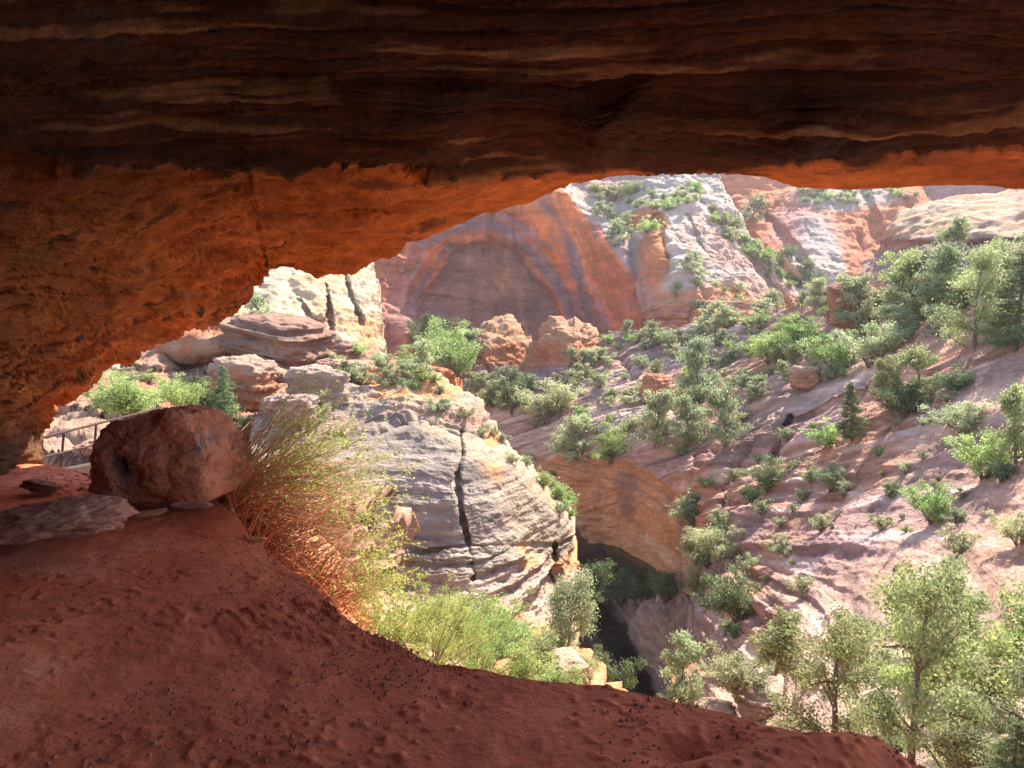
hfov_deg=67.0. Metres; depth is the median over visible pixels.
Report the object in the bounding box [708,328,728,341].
juniper tree
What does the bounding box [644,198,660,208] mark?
leafy bush
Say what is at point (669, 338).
shrub
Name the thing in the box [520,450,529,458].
shrub
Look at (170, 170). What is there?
cave ceiling
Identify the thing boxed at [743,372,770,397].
juniper tree
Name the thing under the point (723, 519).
juniper tree
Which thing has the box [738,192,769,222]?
juniper tree
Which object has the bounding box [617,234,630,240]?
shrub
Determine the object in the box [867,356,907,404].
pine tree
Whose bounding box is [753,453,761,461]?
shrub
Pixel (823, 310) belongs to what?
leafy bush
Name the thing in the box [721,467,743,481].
shrub
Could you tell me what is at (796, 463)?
shrub
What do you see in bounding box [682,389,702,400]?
leafy bush
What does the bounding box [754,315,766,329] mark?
juniper tree
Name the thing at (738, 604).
dark bush
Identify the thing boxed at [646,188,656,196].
leafy bush
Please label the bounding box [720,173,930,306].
cliff
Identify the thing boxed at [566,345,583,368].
juniper tree
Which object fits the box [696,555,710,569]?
dark bush
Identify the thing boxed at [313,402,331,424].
shrub
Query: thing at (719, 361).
shrub
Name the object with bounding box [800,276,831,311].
juniper tree
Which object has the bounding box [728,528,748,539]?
shrub
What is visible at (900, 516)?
shrub
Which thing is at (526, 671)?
leafy bush
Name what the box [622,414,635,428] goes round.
shrub
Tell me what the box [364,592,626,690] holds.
slope
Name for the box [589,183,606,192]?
leafy bush
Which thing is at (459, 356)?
leafy bush
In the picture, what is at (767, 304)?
juniper tree
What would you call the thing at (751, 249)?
leafy bush
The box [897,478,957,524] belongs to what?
leafy bush
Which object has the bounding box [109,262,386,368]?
pale cliff
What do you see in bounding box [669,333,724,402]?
juniper tree
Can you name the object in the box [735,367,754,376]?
shrub
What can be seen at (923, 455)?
shrub
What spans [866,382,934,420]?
dark bush
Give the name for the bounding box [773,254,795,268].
dark bush
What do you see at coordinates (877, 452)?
leafy bush
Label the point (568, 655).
outcrop
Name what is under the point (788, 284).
leafy bush
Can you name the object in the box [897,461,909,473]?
shrub
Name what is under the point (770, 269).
leafy bush
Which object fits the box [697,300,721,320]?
juniper tree
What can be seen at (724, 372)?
juniper tree
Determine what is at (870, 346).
shrub
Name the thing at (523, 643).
shrub
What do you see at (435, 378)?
leafy bush
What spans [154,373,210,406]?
leafy bush
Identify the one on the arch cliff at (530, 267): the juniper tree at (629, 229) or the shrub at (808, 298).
the juniper tree at (629, 229)
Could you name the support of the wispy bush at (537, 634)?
on the slope at (598, 676)
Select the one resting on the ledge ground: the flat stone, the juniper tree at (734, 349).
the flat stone
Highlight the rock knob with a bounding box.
[431,314,599,399]
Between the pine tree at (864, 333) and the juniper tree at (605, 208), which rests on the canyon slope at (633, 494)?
the pine tree at (864, 333)
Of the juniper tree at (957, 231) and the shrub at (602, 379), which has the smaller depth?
the juniper tree at (957, 231)
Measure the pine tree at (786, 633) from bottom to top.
2.045 m
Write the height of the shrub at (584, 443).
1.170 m
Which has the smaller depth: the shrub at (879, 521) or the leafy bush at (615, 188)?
the shrub at (879, 521)
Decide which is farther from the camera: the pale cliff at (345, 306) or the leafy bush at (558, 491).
the pale cliff at (345, 306)
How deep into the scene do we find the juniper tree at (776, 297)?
185.97 m
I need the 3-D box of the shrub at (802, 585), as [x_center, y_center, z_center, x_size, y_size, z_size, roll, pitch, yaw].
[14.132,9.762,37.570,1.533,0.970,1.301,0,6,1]
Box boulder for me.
[88,404,252,503]
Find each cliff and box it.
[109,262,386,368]
[374,173,803,364]
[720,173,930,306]
[922,185,1007,200]
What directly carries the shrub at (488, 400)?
on the canyon slope at (633, 494)
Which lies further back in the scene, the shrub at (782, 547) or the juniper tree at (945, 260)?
the juniper tree at (945, 260)
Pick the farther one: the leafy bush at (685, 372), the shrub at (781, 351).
the leafy bush at (685, 372)
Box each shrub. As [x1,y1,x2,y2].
[107,366,145,381]
[136,353,436,643]
[234,413,250,430]
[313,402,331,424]
[347,359,377,385]
[367,353,407,389]
[396,361,421,376]
[413,362,434,372]
[422,397,451,411]
[433,384,445,394]
[434,397,452,408]
[455,405,477,418]
[468,371,526,407]
[470,589,500,623]
[476,424,490,435]
[482,392,492,406]
[487,425,500,435]
[494,402,505,409]
[496,433,511,441]
[505,451,520,462]
[506,365,518,373]
[506,377,588,423]
[506,387,531,403]
[508,631,535,656]
[515,619,537,639]
[519,454,532,466]
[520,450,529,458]
[528,417,542,428]
[549,475,563,490]
[552,368,589,387]
[552,500,568,512]
[555,639,595,674]
[571,362,594,375]
[577,439,589,448]
[580,347,598,363]
[586,346,616,361]
[586,373,609,387]
[587,667,595,684]
[590,424,600,435]
[592,191,605,200]
[600,185,613,195]
[602,413,617,422]
[608,189,622,200]
[608,239,620,246]
[611,341,625,349]
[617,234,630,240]
[620,371,629,379]
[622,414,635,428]
[628,410,656,425]
[631,353,653,368]
[632,179,648,192]
[634,377,642,393]
[637,337,656,349]
[650,327,663,335]
[657,330,684,347]
[660,342,683,358]
[672,286,679,295]
[673,187,693,197]
[673,386,684,397]
[676,180,694,191]
[682,525,713,539]
[687,299,706,308]
[689,523,739,563]
[690,193,703,200]
[690,592,712,608]
[701,638,774,694]
[706,201,717,211]
[710,211,729,222]
[711,357,732,367]
[718,617,732,631]
[718,659,782,703]
[719,216,732,225]
[721,226,747,242]
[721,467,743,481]
[723,379,737,387]
[727,373,759,387]
[728,215,748,230]
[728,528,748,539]
[734,281,746,292]
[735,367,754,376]
[745,551,762,565]
[746,238,764,250]
[749,498,774,515]
[750,251,766,259]
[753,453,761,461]
[758,533,789,551]
[760,367,774,376]
[763,255,776,266]
[764,473,782,486]
[767,343,788,359]
[771,532,798,555]
[772,427,796,440]
[772,516,786,526]
[776,312,799,323]
[780,653,824,686]
[781,340,805,359]
[785,575,815,595]
[787,503,798,510]
[790,459,800,465]
[792,485,811,500]
[795,188,812,193]
[802,352,815,362]
[804,458,848,493]
[805,189,820,196]
[805,295,827,305]
[808,512,837,530]
[816,366,842,379]
[831,320,911,368]
[833,481,858,492]
[834,191,856,203]
[836,192,846,196]
[843,328,858,339]
[844,189,859,197]
[862,191,871,196]
[869,514,898,530]
[876,286,887,306]
[888,418,900,426]
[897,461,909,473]
[898,511,905,518]
[906,701,991,745]
[914,400,994,429]
[914,416,925,424]
[916,450,929,459]
[923,719,1023,767]
[929,480,942,488]
[935,390,960,401]
[935,522,984,552]
[940,507,969,522]
[954,423,979,435]
[955,485,964,491]
[966,231,1023,265]
[975,715,1023,767]
[983,508,1023,547]
[986,241,1023,279]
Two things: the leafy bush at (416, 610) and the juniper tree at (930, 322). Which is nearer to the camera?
the leafy bush at (416, 610)
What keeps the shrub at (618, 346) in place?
on the canyon slope at (633, 494)
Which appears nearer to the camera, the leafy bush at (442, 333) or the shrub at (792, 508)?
the shrub at (792, 508)
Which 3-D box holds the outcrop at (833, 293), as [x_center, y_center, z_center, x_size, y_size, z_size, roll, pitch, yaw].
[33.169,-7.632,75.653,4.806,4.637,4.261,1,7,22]
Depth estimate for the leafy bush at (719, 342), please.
97.06 m
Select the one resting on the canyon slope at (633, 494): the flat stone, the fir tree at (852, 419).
the fir tree at (852, 419)
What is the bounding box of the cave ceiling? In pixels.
[0,0,1023,475]
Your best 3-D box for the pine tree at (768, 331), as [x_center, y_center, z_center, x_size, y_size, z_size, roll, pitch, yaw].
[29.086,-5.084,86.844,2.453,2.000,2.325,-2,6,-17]
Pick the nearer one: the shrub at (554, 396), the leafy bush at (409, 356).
the leafy bush at (409, 356)
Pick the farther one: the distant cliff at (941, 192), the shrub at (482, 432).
the distant cliff at (941, 192)
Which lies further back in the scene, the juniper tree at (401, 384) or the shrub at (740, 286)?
the shrub at (740, 286)
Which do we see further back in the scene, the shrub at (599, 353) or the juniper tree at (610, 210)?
the juniper tree at (610, 210)
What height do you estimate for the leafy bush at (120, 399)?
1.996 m
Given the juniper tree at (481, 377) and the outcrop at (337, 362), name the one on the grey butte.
the outcrop at (337, 362)
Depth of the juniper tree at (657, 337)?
104.67 m
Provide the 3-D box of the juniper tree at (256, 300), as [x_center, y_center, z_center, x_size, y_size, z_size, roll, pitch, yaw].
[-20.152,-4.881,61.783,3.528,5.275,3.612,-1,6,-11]
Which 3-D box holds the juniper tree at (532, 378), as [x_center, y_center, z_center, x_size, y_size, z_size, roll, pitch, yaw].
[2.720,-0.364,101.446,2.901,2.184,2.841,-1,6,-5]
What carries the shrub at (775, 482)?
on the canyon slope at (633, 494)
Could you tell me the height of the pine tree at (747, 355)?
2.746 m
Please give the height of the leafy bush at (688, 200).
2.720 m
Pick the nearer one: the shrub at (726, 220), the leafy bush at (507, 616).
the leafy bush at (507, 616)
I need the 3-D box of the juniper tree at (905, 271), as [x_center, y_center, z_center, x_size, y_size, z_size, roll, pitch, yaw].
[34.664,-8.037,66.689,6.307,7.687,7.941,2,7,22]
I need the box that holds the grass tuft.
[228,534,268,543]
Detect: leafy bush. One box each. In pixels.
[82,379,139,414]
[84,370,172,418]
[138,368,161,383]
[150,381,168,400]
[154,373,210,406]
[227,405,245,420]
[296,422,309,430]
[330,351,347,358]
[350,340,371,355]
[394,344,427,363]
[399,315,470,350]
[402,376,418,388]
[405,365,435,381]
[410,602,426,623]
[413,329,485,377]
[414,592,507,647]
[427,372,443,382]
[460,604,542,660]
[480,637,556,680]
[481,602,520,626]
[529,650,599,684]
[535,466,553,489]
[549,480,568,499]
[550,486,581,507]
[567,505,577,517]
[569,402,591,415]
[588,419,647,465]
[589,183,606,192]
[589,368,611,379]
[598,330,614,343]
[607,388,620,398]
[611,183,617,190]
[620,180,634,190]
[621,185,637,195]
[622,329,640,341]
[625,196,632,204]
[629,214,667,232]
[631,201,640,207]
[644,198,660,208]
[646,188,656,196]
[656,197,678,210]
[658,191,670,199]
[667,441,690,455]
[669,190,678,197]
[673,280,682,288]
[679,195,693,203]
[680,366,699,376]
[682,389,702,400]
[689,276,707,286]
[690,178,703,189]
[693,185,705,193]
[694,473,714,487]
[709,212,718,222]
[710,334,725,346]
[711,279,722,285]
[718,318,734,328]
[722,338,736,347]
[728,328,789,364]
[734,293,743,300]
[738,233,748,240]
[739,243,757,255]
[743,314,754,324]
[744,236,756,243]
[750,308,771,321]
[753,249,773,260]
[763,246,780,257]
[763,269,771,277]
[763,288,785,299]
[765,264,778,271]
[771,318,782,332]
[772,264,783,273]
[775,311,826,342]
[778,271,786,278]
[783,278,797,288]
[785,271,792,278]
[796,328,860,372]
[797,467,815,482]
[798,416,843,447]
[808,421,818,428]
[812,196,823,202]
[816,306,828,316]
[818,190,835,200]
[862,556,1023,725]
[868,445,885,455]
[871,644,947,699]
[875,621,941,653]
[876,246,920,283]
[889,187,907,197]
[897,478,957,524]
[900,525,914,532]
[936,272,989,306]
[938,270,960,285]
[938,655,984,687]
[940,427,1021,480]
[960,265,1008,281]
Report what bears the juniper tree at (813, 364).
on the canyon slope at (633, 494)
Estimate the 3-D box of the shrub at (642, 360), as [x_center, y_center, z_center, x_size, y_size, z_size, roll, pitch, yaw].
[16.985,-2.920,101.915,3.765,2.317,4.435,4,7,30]
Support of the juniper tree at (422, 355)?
on the grey butte
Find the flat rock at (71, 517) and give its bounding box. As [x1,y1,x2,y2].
[0,493,139,544]
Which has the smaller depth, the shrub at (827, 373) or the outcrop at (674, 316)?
the shrub at (827, 373)
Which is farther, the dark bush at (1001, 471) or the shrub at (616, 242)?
the shrub at (616, 242)
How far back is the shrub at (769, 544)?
46.54 m
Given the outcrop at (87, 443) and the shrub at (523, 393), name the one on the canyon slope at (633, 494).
the shrub at (523, 393)
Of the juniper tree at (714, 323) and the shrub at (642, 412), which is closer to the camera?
the shrub at (642, 412)
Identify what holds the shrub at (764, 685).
on the outcrop at (750, 704)
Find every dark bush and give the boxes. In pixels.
[173,372,235,407]
[330,360,358,383]
[403,311,460,338]
[403,320,421,349]
[486,369,534,415]
[575,558,616,602]
[592,643,650,691]
[599,563,655,604]
[626,576,653,596]
[644,565,684,601]
[678,579,705,596]
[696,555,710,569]
[699,556,770,624]
[709,576,732,594]
[722,623,743,638]
[737,453,794,492]
[738,487,745,495]
[742,481,768,507]
[773,245,795,256]
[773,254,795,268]
[782,243,797,256]
[789,273,800,284]
[797,256,815,269]
[798,266,812,276]
[802,272,813,285]
[805,269,828,282]
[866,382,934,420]
[878,478,907,492]
[883,488,898,498]
[926,361,976,392]
[957,490,971,497]
[982,455,1018,482]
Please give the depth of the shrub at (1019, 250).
59.87 m
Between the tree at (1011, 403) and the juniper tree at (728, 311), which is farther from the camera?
the juniper tree at (728, 311)
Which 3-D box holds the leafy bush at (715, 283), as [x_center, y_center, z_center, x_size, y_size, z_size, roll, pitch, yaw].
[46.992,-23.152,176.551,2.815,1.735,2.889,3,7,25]
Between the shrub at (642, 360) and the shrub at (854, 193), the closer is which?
the shrub at (642, 360)
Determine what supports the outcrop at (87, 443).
on the ledges
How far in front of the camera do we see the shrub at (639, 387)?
94.52 m
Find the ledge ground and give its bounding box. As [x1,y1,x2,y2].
[0,464,923,767]
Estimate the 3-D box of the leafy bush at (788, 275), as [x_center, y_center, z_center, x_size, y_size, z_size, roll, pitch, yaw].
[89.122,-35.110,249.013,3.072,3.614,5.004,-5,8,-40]
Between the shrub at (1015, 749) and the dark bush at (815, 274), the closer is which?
the shrub at (1015, 749)
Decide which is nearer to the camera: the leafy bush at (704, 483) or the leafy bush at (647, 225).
the leafy bush at (704, 483)
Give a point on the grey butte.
(492, 520)
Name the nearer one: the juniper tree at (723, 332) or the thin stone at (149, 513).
the thin stone at (149, 513)
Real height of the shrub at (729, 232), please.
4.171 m
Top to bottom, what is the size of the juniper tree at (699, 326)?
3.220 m
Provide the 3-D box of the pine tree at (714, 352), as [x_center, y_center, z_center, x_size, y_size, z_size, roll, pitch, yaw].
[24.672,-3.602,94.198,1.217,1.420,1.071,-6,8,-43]
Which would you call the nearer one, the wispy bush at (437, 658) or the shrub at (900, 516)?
the wispy bush at (437, 658)
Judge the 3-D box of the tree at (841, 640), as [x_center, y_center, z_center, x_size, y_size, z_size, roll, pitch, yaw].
[5.415,5.112,12.883,2.476,2.665,2.463,0,6,4]
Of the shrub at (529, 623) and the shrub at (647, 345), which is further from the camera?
the shrub at (647, 345)
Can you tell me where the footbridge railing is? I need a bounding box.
[44,405,160,472]
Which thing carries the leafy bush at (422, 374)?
on the grey butte
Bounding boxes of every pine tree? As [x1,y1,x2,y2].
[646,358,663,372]
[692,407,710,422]
[711,349,719,357]
[740,337,760,360]
[744,604,823,676]
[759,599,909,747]
[762,330,775,340]
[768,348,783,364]
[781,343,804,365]
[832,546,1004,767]
[856,327,869,344]
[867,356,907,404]
[883,341,951,397]
[916,285,950,321]
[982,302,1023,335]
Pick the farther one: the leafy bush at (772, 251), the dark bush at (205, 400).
the leafy bush at (772, 251)
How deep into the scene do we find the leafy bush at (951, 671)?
17.40 m
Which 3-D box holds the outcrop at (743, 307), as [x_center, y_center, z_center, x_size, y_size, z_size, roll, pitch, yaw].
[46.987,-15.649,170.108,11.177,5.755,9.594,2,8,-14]
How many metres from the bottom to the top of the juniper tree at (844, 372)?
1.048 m
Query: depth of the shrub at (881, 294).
74.26 m
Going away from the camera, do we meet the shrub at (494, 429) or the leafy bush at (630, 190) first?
the shrub at (494, 429)
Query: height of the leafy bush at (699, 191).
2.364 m
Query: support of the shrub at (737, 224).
on the arch cliff at (530, 267)
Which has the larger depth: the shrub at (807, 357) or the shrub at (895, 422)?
the shrub at (807, 357)
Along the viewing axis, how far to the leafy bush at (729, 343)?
94.02 m
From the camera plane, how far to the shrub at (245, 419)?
39.98 m
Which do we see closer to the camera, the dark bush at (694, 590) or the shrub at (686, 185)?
the dark bush at (694, 590)
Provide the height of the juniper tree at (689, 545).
5.195 m
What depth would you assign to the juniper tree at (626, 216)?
204.01 m
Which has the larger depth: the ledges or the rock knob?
the rock knob
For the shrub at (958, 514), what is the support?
on the canyon slope at (633, 494)
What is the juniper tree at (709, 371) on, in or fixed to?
on the canyon slope at (633, 494)
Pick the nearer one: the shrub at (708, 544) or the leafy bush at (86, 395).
the leafy bush at (86, 395)
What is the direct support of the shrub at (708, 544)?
on the canyon slope at (633, 494)
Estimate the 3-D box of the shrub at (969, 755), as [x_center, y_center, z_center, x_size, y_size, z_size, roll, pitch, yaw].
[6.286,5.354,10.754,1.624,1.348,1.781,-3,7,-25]
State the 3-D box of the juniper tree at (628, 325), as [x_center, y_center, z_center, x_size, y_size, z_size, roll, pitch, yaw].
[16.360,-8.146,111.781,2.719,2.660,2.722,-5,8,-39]
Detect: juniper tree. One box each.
[244,292,281,314]
[394,357,418,369]
[396,377,405,388]
[411,339,441,364]
[436,336,475,370]
[456,327,483,351]
[463,370,488,391]
[493,366,505,377]
[527,374,539,388]
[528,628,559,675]
[537,568,602,680]
[544,412,592,464]
[548,430,570,453]
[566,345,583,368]
[590,200,605,216]
[597,387,616,400]
[599,205,615,218]
[601,395,616,407]
[602,356,612,365]
[605,220,620,239]
[607,205,620,219]
[609,217,627,233]
[615,386,641,405]
[619,319,635,334]
[621,211,634,225]
[624,226,633,233]
[630,387,678,448]
[631,326,647,342]
[643,319,659,340]
[649,332,663,345]
[656,628,708,707]
[665,393,709,444]
[665,488,700,515]
[666,500,697,527]
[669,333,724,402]
[676,249,708,275]
[676,327,689,340]
[676,531,711,596]
[690,315,712,336]
[696,381,753,448]
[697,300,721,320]
[697,508,729,541]
[703,313,727,333]
[703,368,711,377]
[706,355,715,365]
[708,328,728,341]
[716,303,743,323]
[717,343,739,360]
[720,368,727,376]
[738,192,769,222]
[741,319,750,330]
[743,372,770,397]
[744,393,752,403]
[747,328,756,336]
[750,297,775,316]
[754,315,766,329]
[768,289,785,311]
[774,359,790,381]
[790,289,810,307]
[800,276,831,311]
[807,358,819,366]
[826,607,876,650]
[827,656,852,670]
[828,270,883,333]
[838,368,851,378]
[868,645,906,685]
[872,246,950,325]
[872,303,925,337]
[897,240,969,310]
[917,303,951,336]
[925,232,1022,350]
[928,215,971,259]
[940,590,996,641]
[943,570,1023,736]
[959,240,1022,300]
[963,249,1023,352]
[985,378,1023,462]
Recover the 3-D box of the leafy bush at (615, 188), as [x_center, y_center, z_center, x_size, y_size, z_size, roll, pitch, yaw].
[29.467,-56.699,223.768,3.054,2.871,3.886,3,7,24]
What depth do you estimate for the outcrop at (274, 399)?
36.53 m
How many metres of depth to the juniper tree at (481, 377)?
102.82 m
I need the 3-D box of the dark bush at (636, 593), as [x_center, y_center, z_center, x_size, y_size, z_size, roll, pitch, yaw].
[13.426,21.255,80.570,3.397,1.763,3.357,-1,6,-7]
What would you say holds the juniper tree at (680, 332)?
on the canyon slope at (633, 494)
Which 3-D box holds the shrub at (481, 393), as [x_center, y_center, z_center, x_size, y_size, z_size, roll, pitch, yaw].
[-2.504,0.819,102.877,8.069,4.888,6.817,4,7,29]
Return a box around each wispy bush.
[356,570,470,655]
[371,572,533,665]
[409,584,556,675]
[526,618,580,647]
[535,657,568,674]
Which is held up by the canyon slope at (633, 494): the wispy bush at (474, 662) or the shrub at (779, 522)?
the shrub at (779, 522)
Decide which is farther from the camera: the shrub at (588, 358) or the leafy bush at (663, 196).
the leafy bush at (663, 196)
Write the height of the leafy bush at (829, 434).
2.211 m
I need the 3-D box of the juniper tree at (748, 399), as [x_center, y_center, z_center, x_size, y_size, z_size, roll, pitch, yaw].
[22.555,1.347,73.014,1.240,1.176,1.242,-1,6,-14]
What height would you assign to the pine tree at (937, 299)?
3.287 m
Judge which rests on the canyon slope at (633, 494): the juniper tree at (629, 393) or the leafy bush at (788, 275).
the juniper tree at (629, 393)
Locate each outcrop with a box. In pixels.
[71,438,96,455]
[202,354,281,410]
[210,310,339,366]
[259,393,319,424]
[284,364,350,406]
[316,358,391,384]
[331,339,355,359]
[536,647,590,684]
[640,373,669,396]
[643,303,689,331]
[696,697,736,715]
[701,299,753,322]
[731,674,784,722]
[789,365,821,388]
[824,283,878,329]
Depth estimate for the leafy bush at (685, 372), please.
94.39 m
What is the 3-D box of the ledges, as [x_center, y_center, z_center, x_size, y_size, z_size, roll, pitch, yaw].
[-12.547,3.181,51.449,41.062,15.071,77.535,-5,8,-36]
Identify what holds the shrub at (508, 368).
on the canyon slope at (633, 494)
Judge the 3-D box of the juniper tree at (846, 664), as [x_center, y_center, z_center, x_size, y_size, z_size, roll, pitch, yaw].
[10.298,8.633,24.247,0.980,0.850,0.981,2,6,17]
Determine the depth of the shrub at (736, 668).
29.59 m
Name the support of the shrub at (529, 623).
on the slope at (598, 676)
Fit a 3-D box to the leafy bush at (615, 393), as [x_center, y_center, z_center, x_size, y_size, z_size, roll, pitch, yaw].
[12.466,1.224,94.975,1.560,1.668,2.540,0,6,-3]
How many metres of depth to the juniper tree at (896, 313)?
63.94 m
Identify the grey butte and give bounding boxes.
[249,364,593,646]
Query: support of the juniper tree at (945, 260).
on the canyon slope at (633, 494)
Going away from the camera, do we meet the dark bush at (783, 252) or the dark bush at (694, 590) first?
the dark bush at (694, 590)
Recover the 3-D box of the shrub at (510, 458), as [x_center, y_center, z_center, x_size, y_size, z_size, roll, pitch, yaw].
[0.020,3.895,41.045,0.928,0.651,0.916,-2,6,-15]
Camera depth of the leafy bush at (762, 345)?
79.58 m
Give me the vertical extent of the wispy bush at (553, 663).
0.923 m
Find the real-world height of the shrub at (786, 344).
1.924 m
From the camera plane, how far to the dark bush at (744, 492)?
58.01 m
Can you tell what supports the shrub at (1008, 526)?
on the canyon slope at (633, 494)
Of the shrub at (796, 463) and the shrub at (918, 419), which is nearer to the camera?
the shrub at (918, 419)
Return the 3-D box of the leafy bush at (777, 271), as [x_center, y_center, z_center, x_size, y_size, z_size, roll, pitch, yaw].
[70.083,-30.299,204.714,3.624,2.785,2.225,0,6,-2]
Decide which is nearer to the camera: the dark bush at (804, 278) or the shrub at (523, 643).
the shrub at (523, 643)
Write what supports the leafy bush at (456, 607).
on the slope at (598, 676)
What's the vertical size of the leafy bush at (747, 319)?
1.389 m
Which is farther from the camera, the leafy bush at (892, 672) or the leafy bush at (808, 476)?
the leafy bush at (808, 476)
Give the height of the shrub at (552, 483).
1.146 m
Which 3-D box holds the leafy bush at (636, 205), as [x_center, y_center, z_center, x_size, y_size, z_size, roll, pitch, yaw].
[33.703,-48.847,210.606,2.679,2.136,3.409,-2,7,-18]
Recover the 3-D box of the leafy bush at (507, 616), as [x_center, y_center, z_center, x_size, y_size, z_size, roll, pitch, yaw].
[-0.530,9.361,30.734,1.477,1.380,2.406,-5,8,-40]
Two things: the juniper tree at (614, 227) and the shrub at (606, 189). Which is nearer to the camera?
the juniper tree at (614, 227)
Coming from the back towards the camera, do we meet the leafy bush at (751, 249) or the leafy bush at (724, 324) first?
the leafy bush at (751, 249)
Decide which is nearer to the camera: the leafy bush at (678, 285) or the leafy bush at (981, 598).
the leafy bush at (981, 598)
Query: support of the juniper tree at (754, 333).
on the canyon slope at (633, 494)
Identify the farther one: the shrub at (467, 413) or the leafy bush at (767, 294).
the leafy bush at (767, 294)
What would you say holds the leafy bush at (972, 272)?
on the canyon slope at (633, 494)
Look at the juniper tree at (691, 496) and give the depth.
65.06 m
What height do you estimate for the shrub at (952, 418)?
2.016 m
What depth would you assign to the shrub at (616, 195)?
221.11 m
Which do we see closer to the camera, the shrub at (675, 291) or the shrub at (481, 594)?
the shrub at (481, 594)
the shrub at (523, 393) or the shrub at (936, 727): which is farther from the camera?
the shrub at (523, 393)
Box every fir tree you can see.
[209,365,238,416]
[829,381,869,442]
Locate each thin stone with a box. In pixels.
[130,508,167,517]
[168,501,213,508]
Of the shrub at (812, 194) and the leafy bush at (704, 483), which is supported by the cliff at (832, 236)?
the shrub at (812, 194)
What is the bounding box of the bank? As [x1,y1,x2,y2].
[280,519,374,634]
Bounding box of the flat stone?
[19,479,63,492]
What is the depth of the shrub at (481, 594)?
31.06 m
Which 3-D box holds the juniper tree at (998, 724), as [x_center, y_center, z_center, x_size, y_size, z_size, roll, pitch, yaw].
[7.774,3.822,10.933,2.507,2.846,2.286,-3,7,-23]
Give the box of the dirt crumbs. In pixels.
[0,475,925,767]
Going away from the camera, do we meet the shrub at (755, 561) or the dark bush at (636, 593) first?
the shrub at (755, 561)
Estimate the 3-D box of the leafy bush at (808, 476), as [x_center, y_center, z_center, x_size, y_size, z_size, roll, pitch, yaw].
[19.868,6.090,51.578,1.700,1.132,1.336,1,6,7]
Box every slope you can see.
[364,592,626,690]
[485,278,1023,767]
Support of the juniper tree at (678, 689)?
on the slope at (598, 676)
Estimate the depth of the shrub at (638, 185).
217.43 m
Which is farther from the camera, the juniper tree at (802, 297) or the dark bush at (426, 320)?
the dark bush at (426, 320)
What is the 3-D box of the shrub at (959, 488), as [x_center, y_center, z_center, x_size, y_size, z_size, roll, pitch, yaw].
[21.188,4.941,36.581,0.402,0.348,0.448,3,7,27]
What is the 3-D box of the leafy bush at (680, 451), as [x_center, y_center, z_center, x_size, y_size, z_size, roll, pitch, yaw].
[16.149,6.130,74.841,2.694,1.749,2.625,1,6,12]
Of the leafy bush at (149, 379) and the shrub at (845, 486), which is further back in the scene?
the leafy bush at (149, 379)
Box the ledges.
[43,326,462,575]
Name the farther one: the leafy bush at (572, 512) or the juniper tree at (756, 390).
the juniper tree at (756, 390)
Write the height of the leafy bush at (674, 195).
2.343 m
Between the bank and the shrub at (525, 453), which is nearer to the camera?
the bank
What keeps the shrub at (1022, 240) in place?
on the canyon slope at (633, 494)
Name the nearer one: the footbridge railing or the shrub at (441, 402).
the footbridge railing
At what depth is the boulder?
5.42 m
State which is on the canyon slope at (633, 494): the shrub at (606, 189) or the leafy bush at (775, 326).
the leafy bush at (775, 326)
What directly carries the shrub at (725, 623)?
on the canyon slope at (633, 494)
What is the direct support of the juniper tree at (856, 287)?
on the canyon slope at (633, 494)
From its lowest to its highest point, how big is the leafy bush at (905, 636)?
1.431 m
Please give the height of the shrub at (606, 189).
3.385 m
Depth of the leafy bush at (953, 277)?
71.32 m
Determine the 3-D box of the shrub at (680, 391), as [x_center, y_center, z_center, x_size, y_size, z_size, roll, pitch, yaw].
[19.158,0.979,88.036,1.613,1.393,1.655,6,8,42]
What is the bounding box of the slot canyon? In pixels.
[576,548,690,696]
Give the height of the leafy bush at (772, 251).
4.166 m
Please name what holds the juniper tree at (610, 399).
on the canyon slope at (633, 494)
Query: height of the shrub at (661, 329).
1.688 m
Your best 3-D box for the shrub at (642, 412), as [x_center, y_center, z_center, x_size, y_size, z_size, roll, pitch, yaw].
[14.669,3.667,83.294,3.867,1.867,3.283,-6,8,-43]
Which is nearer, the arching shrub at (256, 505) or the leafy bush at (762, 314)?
the arching shrub at (256, 505)
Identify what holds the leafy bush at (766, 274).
on the arch cliff at (530, 267)
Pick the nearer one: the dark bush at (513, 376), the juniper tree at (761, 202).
the dark bush at (513, 376)
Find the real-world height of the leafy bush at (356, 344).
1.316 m
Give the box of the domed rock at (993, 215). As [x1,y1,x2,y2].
[861,189,1023,288]
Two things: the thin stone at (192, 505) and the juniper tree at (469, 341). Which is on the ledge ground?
the thin stone at (192, 505)
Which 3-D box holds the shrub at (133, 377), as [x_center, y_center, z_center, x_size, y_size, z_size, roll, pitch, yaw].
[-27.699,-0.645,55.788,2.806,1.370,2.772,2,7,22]
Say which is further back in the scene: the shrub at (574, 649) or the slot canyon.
the slot canyon
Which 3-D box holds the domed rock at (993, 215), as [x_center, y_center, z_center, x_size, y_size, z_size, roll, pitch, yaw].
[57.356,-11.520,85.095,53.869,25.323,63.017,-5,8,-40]
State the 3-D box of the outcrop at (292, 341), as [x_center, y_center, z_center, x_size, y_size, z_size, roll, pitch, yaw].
[-18.381,-3.630,59.347,9.281,3.504,7.998,10,13,17]
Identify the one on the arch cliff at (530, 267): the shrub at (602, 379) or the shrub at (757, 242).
the shrub at (757, 242)
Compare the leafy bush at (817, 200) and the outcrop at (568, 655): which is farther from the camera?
the leafy bush at (817, 200)
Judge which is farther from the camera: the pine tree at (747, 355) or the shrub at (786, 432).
the pine tree at (747, 355)

